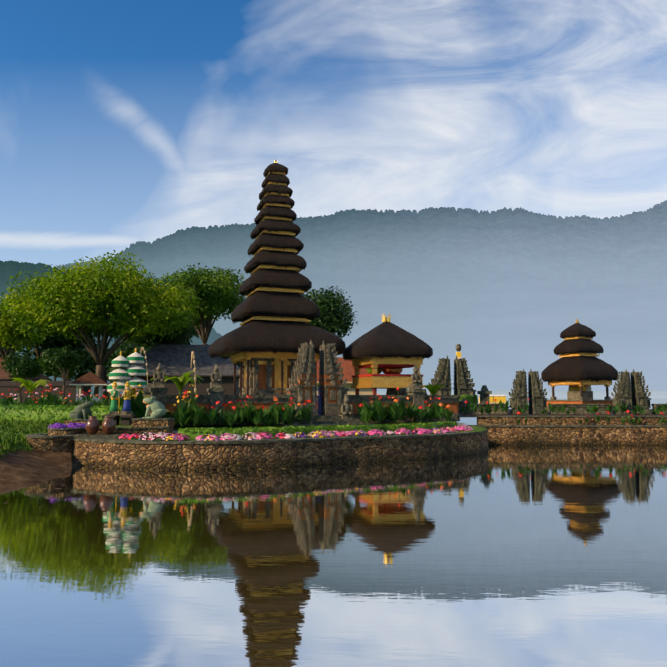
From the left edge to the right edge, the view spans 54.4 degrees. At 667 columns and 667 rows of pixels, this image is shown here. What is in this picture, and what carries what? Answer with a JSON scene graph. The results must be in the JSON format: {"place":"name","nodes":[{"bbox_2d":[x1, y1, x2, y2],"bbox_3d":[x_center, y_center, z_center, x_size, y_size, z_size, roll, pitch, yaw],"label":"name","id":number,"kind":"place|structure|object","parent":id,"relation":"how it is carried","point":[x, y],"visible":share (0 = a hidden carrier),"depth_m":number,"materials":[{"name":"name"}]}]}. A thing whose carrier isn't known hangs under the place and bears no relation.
{"place":"outdoors","nodes":[
{"label":"outdoors","id":0,"kind":"place"},
{"bbox_2d":[0,260,221,397],"bbox_3d":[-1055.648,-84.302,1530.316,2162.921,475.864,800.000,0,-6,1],"label":"mountain","id":1,"kind":"structure","parent":0,"point":[8,269],"depth_m":1769.65,"materials":[{"name":"green plant"}]},
{"bbox_2d":[0,420,486,486],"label":"ground","id":2,"kind":"structure","parent":0,"point":[31,466],"depth_m":17.06,"materials":[{"name":"green soil"}]},
{"bbox_2d":[0,389,36,404],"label":"shrub","id":3,"kind":"object","parent":2,"relation":"on","point":[25,402],"visible":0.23,"depth_m":36.03,"materials":[{"name":"green plant"}]},
{"bbox_2d":[0,352,43,404],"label":"tree","id":4,"kind":"object","parent":2,"relation":"on","point":[16,366],"visible":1,"depth_m":51.59,"materials":[{"name":"green plant"}]},
{"bbox_2d":[0,357,52,380],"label":"house roof","id":5,"kind":"structure","parent":2,"relation":"on","point":[3,377],"depth_m":64.65,"materials":[{"name":"grey"}]},
{"bbox_2d":[11,378,51,395],"bbox_3d":[-18.623,3.806,39.908,2.492,2.091,3.156,0,-6,1],"label":"palm","id":6,"kind":"object","parent":2,"relation":"on","point":[30,385],"visible":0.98,"depth_m":39.78,"materials":[{"name":"green plant"}]},
{"bbox_2d":[0,381,91,404],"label":"wall","id":7,"kind":"structure","parent":2,"relation":"on","point":[5,386],"depth_m":61.04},
{"bbox_2d":[0,419,120,456],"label":"grass tufts","id":8,"kind":"object","parent":2,"relation":"on","point":[11,445],"visible":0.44,"depth_m":21.74,"materials":[{"name":"green plant"}]},
{"bbox_2d":[0,404,121,421],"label":"lawn","id":9,"kind":"structure","parent":2,"relation":"on","point":[33,412],"depth_m":28.57,"materials":[{"name":"green plant"}]},
{"bbox_2d":[42,345,80,401],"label":"tree","id":10,"kind":"object","parent":2,"relation":"on","point":[64,356],"visible":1,"depth_m":49.80,"materials":[{"name":"green plant"}]},
{"bbox_2d":[0,384,137,405],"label":"canna bed","id":11,"kind":"object","parent":2,"relation":"on","point":[48,399],"visible":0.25,"depth_m":33.61,"materials":[{"name":"green plant"}]},
{"bbox_2d":[26,427,125,465],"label":"stone terraces","id":12,"kind":"object","parent":2,"relation":"on","point":[57,440],"visible":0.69,"depth_m":18.63,"materials":[{"name":"stone"}]},
{"bbox_2d":[85,416,115,434],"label":"vases","id":13,"kind":"object","parent":12,"relation":"on","point":[92,425],"visible":1,"depth_m":19.02,"materials":[{"name":"brown ceramic"}]},
{"bbox_2d":[69,372,108,401],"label":"gazebo","id":14,"kind":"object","parent":2,"relation":"on","point":[90,379],"depth_m":55.14,"materials":[{"name":"white paint"}]},
{"bbox_2d":[0,250,200,401],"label":"tree","id":15,"kind":"object","parent":2,"relation":"on","point":[85,302],"visible":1,"depth_m":55.95,"materials":[{"name":"green plant"}]},
{"bbox_2d":[83,423,174,438],"bbox_3d":[-6.910,3.302,21.174,3.349,0.619,3.306,1,-6,-13],"label":"flower bed","id":16,"kind":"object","parent":2,"relation":"on","point":[141,430],"depth_m":19.80,"materials":[{"name":"plant"}]},
{"bbox_2d":[140,346,196,391],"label":"penjor poles","id":17,"kind":"object","parent":2,"relation":"on","point":[194,361],"visible":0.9,"depth_m":30.97,"materials":[{"name":"beige"}]},
{"bbox_2d":[144,307,196,344],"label":"dark tree","id":18,"kind":"object","parent":2,"relation":"on","point":[182,338],"visible":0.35,"depth_m":61.62,"materials":[{"name":"green plant"}]},
{"bbox_2d":[150,371,203,394],"bbox_3d":[-8.101,3.114,33.785,2.726,2.266,3.068,2,-6,-23],"label":"banana plant","id":19,"kind":"object","parent":2,"relation":"on","point":[182,381],"visible":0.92,"depth_m":33.67,"materials":[{"name":"green plant"}]},
{"bbox_2d":[130,344,239,396],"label":"building","id":20,"kind":"structure","parent":2,"relation":"on","point":[174,360],"depth_m":57.49,"materials":[{"name":"grey"}]},
{"bbox_2d":[169,390,312,426],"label":"flowering plants","id":21,"kind":"object","parent":2,"relation":"on","point":[279,414],"visible":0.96,"depth_m":23.76,"materials":[{"name":"green plant"}]},
{"bbox_2d":[208,160,345,414],"bbox_3d":[-3.027,-2.529,33.323,6.042,13.308,6.026,2,-6,-19],"label":"pagoda","id":22,"kind":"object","parent":2,"relation":"on","point":[276,312],"visible":0.96,"depth_m":31.79,"materials":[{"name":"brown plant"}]},
{"bbox_2d":[72,430,488,469],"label":"stone retaining wall","id":23,"kind":"structure","parent":2,"relation":"on","point":[186,455],"depth_m":18.06,"materials":[{"name":"brown stone"}]},
{"bbox_2d":[119,425,472,440],"bbox_3d":[-0.627,3.115,20.349,13.385,0.274,3.209,2,-6,-21],"label":"flower bed","id":24,"kind":"object","parent":2,"relation":"on","point":[212,437],"visible":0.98,"depth_m":18.97,"materials":[{"name":"plant"}]},
{"bbox_2d":[136,363,459,426],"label":"temple wall","id":25,"kind":"structure","parent":2,"relation":"on","point":[415,391],"depth_m":25.44,"materials":[{"name":"stone"}]},
{"bbox_2d":[285,340,348,415],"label":"split gate","id":26,"kind":"structure","parent":25,"relation":"on","point":[333,390],"depth_m":26.18,"materials":[{"name":"stone"}]},
{"bbox_2d":[177,421,457,440],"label":"grass","id":27,"kind":"structure","parent":2,"relation":"on","point":[192,434],"depth_m":19.66,"materials":[{"name":"green plant"}]},
{"bbox_2d":[171,421,464,432],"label":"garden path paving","id":28,"kind":"structure","parent":2,"relation":"on","point":[430,422],"depth_m":25.91,"materials":[{"name":"grey stone"}]},
{"bbox_2d":[317,357,372,395],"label":"house","id":29,"kind":"structure","parent":2,"relation":"on","point":[348,371],"depth_m":48.06,"materials":[{"name":"beige"}]},
{"bbox_2d":[342,313,432,394],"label":"pavilion","id":30,"kind":"structure","parent":2,"relation":"on","point":[389,349],"depth_m":30.66,"materials":[{"name":"gold plant"}]},
{"bbox_2d":[356,388,453,423],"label":"flowering plants","id":31,"kind":"object","parent":2,"relation":"on","point":[397,410],"visible":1,"depth_m":25.81,"materials":[{"name":"green plant"}]},
{"bbox_2d":[0,398,666,666],"bbox_3d":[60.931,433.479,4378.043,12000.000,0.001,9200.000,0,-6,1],"label":"lake water","id":32,"kind":"structure","parent":0,"point":[534,556],"depth_m":7.48,"materials":[{"name":"liquid"}]},
{"bbox_2d":[42,459,496,488],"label":"floating leaves on water","id":33,"kind":"object","parent":32,"relation":"on","point":[200,477],"visible":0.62,"depth_m":15.57,"materials":[{"name":"brown plant"}]},
{"bbox_2d":[479,395,505,402],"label":"yellow shed boat","id":34,"kind":"object","parent":32,"relation":"on","point":[502,398],"visible":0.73,"depth_m":226.47,"materials":[{"name":"yellow paint"}]},
{"bbox_2d":[468,416,666,444],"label":"island walls","id":35,"kind":"structure","parent":32,"relation":"in","point":[569,430],"depth_m":26.17,"materials":[{"name":"stone"}]},
{"bbox_2d":[0,0,666,267],"label":"sky","id":36,"kind":"structure","parent":0,"point":[123,123],"materials":[{"name":"blue"}]},
{"bbox_2d":[54,200,666,390],"bbox_3d":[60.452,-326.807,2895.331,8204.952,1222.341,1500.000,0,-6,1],"label":"mountain","id":37,"kind":"structure","parent":0,"point":[501,297],"depth_m":2801.93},
{"bbox_2d":[456,344,460,358],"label":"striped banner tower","id":38,"kind":"structure","parent":0,"point":[458,348],"depth_m":48.69,"materials":[{"name":"yellow fabric"}]},
{"bbox_2d":[477,385,491,410],"bbox_3d":[7.601,3.327,32.602,0.600,1.450,0.600,0,-6,1],"label":"shrine","id":39,"kind":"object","parent":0,"point":[484,392],"depth_m":32.41,"materials":[{"name":"grey stone"}]},
{"bbox_2d":[377,390,666,397],"bbox_3d":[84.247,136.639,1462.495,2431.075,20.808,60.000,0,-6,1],"label":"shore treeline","id":40,"kind":"object","parent":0,"point":[602,394],"visible":0.06,"depth_m":1463.87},
{"bbox_2d":[460,409,666,416],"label":"island ground","id":41,"kind":"structure","parent":0,"point":[507,414],"depth_m":32.36,"materials":[{"name":"green plant"}]},
{"bbox_2d":[425,385,449,394],"bbox_3d":[5.845,3.781,37.611,2.373,1.590,2.479,0,-6,1],"label":"palm plant","id":42,"kind":"object","parent":41,"relation":"on","point":[432,389],"visible":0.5,"depth_m":37.39,"materials":[{"name":"green plant"}]},
{"bbox_2d":[429,355,475,394],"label":"split gate","id":43,"kind":"structure","parent":41,"relation":"on","point":[463,384],"depth_m":46.35,"materials":[{"name":"stone"}]},
{"bbox_2d":[458,395,477,408],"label":"box hedge","id":44,"kind":"object","parent":41,"relation":"on","point":[473,399],"visible":0.25,"depth_m":41.02,"materials":[{"name":"green plant"}]},
{"bbox_2d":[509,369,546,413],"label":"split gate","id":45,"kind":"structure","parent":41,"relation":"on","point":[535,396],"depth_m":32.34,"materials":[{"name":"stone"}]},
{"bbox_2d":[458,399,666,413],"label":"temple wall","id":46,"kind":"structure","parent":41,"relation":"on","point":[581,408],"depth_m":32.32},
{"bbox_2d":[459,399,666,414],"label":"island plants","id":47,"kind":"object","parent":41,"relation":"on","point":[593,410],"visible":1,"depth_m":29.74,"materials":[{"name":"green plant"}]},
{"bbox_2d":[541,319,618,411],"bbox_3d":[14.450,1.823,38.182,3.400,5.500,3.400,3,-6,-27],"label":"pagoda","id":48,"kind":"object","parent":41,"relation":"on","point":[579,367],"visible":1,"depth_m":37.45,"materials":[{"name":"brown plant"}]},
{"bbox_2d":[502,410,666,424],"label":"island plants","id":49,"kind":"object","parent":41,"relation":"on","point":[608,419],"visible":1,"depth_m":27.04,"materials":[{"name":"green plant"}]},
{"bbox_2d":[611,369,650,413],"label":"split gate","id":50,"kind":"structure","parent":41,"relation":"on","point":[633,394],"depth_m":32.27,"materials":[{"name":"stone"}]},
{"label":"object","id":51,"kind":"structure","parent":0,"visible":0},
{"bbox_2d":[47,423,85,429],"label":"purple flowers","id":52,"kind":"object","parent":51,"relation":"on","point":[69,425],"visible":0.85,"depth_m":19.58,"materials":[{"name":"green plant"}]},
{"bbox_2d":[64,400,101,424],"bbox_3d":[-8.539,2.714,22.134,1.000,0.856,0.750,0,-6,1],"label":"frog statue","id":53,"kind":"object","parent":51,"relation":"on","point":[80,413],"visible":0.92,"depth_m":21.93,"materials":[{"name":"grey"}]},
{"bbox_2d":[102,381,136,425],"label":"statues","id":54,"kind":"object","parent":51,"relation":"on","point":[126,415],"visible":1,"depth_m":22.34,"materials":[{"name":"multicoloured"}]},
{"bbox_2d":[107,348,146,413],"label":"tiered umbrellas","id":55,"kind":"object","parent":51,"relation":"on","point":[135,358],"visible":0.94,"depth_m":23.00,"materials":[{"name":"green fabric"}]},
{"bbox_2d":[131,396,174,426],"bbox_3d":[-5.854,2.547,21.108,1.200,0.988,0.850,0,-6,1],"label":"frog statue","id":56,"kind":"object","parent":51,"relation":"on","point":[156,410],"visible":1,"depth_m":20.80,"materials":[{"name":"stone"}]},
{"bbox_2d":[118,384,196,425],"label":"flowering plants","id":57,"kind":"object","parent":51,"relation":"on","point":[138,408],"visible":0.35,"depth_m":22.99,"materials":[{"name":"green plant"}]},
{"bbox_3d":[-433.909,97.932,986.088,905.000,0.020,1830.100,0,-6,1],"label":"ground","id":58,"kind":"structure","parent":0,"visible":0},
{"bbox_2d":[0,292,46,358],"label":"tree","id":59,"kind":"object","parent":58,"relation":"on","point":[12,337],"visible":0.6,"depth_m":65.11,"materials":[{"name":"green plant"}]},
{"bbox_2d":[24,327,71,359],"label":"tree","id":60,"kind":"object","parent":58,"relation":"on","point":[49,338],"visible":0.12,"depth_m":80.40,"materials":[{"name":"green plant"}]},
{"bbox_2d":[0,345,117,396],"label":"tree","id":61,"kind":"object","parent":58,"relation":"on","point":[109,359],"depth_m":102.53,"materials":[{"name":"green plant"}]},
{"bbox_2d":[45,331,96,380],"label":"tree","id":62,"kind":"object","parent":58,"relation":"on","point":[72,343],"visible":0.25,"depth_m":84.23,"materials":[{"name":"green plant"}]},
{"bbox_2d":[12,338,150,402],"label":"tree","id":63,"kind":"object","parent":58,"relation":"on","point":[85,365],"visible":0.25,"depth_m":79.76,"materials":[{"name":"green plant"}]},
{"bbox_2d":[122,336,159,349],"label":"tree","id":64,"kind":"object","parent":58,"relation":"on","point":[147,342],"visible":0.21,"depth_m":86.62,"materials":[{"name":"green plant"}]},
{"bbox_2d":[190,315,212,337],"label":"tree","id":65,"kind":"object","parent":58,"relation":"on","point":[197,324],"visible":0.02,"depth_m":79.16,"materials":[{"name":"green plant"}]},
{"bbox_2d":[155,263,248,344],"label":"tree","id":66,"kind":"object","parent":58,"relation":"on","point":[218,293],"visible":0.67,"depth_m":69.78,"materials":[{"name":"green plant"}]},
{"bbox_2d":[302,286,357,338],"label":"tree","id":67,"kind":"object","parent":58,"relation":"on","point":[332,318],"visible":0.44,"depth_m":74.07,"materials":[{"name":"green plant"}]}
]}

